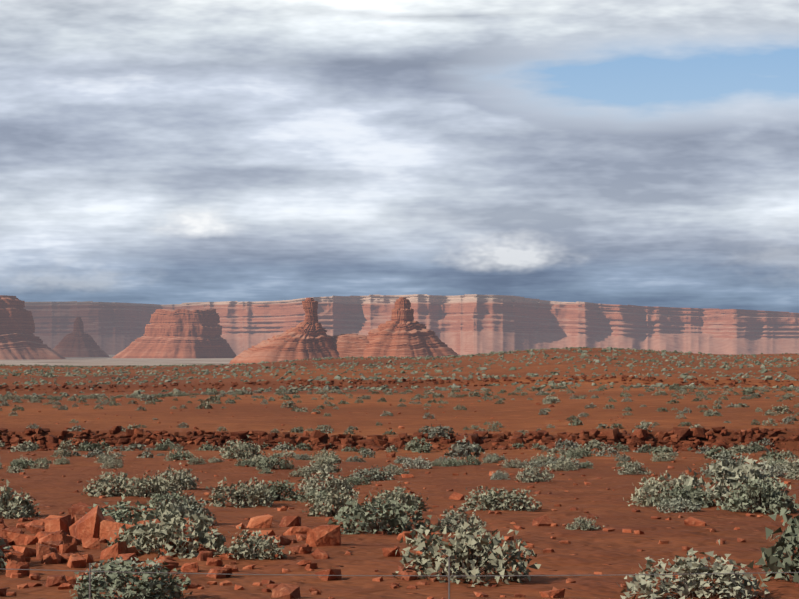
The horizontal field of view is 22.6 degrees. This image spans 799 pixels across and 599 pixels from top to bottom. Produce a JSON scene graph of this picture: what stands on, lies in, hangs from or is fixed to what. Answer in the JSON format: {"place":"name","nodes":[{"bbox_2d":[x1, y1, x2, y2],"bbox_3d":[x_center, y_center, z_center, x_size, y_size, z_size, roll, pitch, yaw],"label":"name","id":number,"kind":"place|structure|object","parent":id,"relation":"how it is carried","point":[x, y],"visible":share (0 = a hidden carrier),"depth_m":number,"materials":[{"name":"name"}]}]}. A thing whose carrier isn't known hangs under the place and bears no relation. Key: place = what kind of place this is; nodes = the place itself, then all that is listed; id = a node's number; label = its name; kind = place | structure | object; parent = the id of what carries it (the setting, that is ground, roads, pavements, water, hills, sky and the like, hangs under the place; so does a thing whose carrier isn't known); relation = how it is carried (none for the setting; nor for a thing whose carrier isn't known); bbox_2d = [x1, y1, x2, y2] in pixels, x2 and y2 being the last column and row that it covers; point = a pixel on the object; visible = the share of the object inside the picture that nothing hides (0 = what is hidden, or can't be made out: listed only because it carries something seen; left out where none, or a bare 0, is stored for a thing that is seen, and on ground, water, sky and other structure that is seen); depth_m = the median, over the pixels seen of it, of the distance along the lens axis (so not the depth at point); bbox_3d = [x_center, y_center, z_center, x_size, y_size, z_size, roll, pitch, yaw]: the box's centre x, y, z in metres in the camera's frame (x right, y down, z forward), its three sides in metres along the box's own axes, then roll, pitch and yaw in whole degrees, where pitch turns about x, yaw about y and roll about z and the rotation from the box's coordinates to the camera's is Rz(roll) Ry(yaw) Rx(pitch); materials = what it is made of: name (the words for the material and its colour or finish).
{"place":"outdoors","nodes":[
{"label":"outdoors","id":0,"kind":"place"},
{"bbox_2d":[0,348,798,598],"bbox_3d":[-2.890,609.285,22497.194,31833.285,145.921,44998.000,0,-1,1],"label":"ground","id":1,"kind":"structure","parent":0,"point":[616,554],"depth_m":71.38,"materials":[{"name":"red soil"}]},
{"bbox_2d":[0,295,65,359],"bbox_3d":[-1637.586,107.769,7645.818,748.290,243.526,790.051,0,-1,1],"label":"butte","id":2,"kind":"object","parent":1,"relation":"on","point":[19,340],"visible":1,"depth_m":7492.58,"materials":[{"name":"stone"}]},
{"bbox_2d":[52,317,108,356],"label":"spire","id":3,"kind":"structure","parent":1,"relation":"on","point":[78,341],"depth_m":9161.01,"materials":[{"name":"stone"}]},
{"bbox_2d":[112,309,236,357],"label":"butte","id":4,"kind":"object","parent":1,"relation":"on","point":[179,333],"visible":1,"depth_m":8118.44,"materials":[{"name":"stone"}]},
{"bbox_2d":[229,298,338,364],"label":"butte","id":5,"kind":"object","parent":1,"relation":"on","point":[308,338],"visible":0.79,"depth_m":4946.34,"materials":[{"name":"stone"}]},
{"bbox_2d":[331,334,368,357],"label":"butte","id":6,"kind":"object","parent":1,"relation":"on","point":[349,345],"visible":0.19,"depth_m":4991.60,"materials":[{"name":"stone"}]},
{"bbox_2d":[0,435,798,598],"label":"sagebrush","id":7,"kind":"object","parent":1,"relation":"on","point":[758,491],"visible":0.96,"depth_m":32.24,"materials":[{"name":"green plant"}]},
{"bbox_2d":[0,364,798,598],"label":"rocks","id":8,"kind":"object","parent":1,"relation":"on","point":[92,528],"visible":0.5,"depth_m":27.35,"materials":[{"name":"stone"}]},
{"bbox_2d":[0,383,798,459],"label":"sagebrush","id":9,"kind":"object","parent":1,"relation":"on","point":[465,448],"visible":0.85,"depth_m":109.02,"materials":[{"name":"green plant"}]},
{"bbox_2d":[0,375,798,451],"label":"ledge rocks","id":10,"kind":"object","parent":1,"relation":"on","point":[636,438],"visible":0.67,"depth_m":99.42,"materials":[{"name":"stone"}]},
{"bbox_2d":[0,347,798,397],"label":"sagebrush","id":11,"kind":"object","parent":1,"relation":"on","point":[408,367],"visible":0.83,"depth_m":391.54,"materials":[{"name":"green plant"}]},
{"bbox_2d":[0,557,798,598],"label":"wire fence","id":12,"kind":"object","parent":1,"relation":"on","point":[90,571],"visible":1,"depth_m":13.03,"materials":[{"name":"metal"}]},
{"bbox_2d":[363,297,458,356],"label":"butte","id":13,"kind":"object","parent":1,"relation":"on","point":[402,333],"visible":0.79,"depth_m":4980.72,"materials":[{"name":"stone"}]},
{"bbox_2d":[24,294,798,354],"bbox_3d":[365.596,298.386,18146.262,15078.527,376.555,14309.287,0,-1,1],"label":"mesa","id":14,"kind":"structure","parent":1,"relation":"on","point":[467,324],"depth_m":12248.46,"materials":[{"name":"stone"}]},
{"bbox_2d":[0,0,798,312],"label":"sky","id":15,"kind":"structure","parent":0,"point":[162,152],"materials":[{"name":"grey"}]}
]}

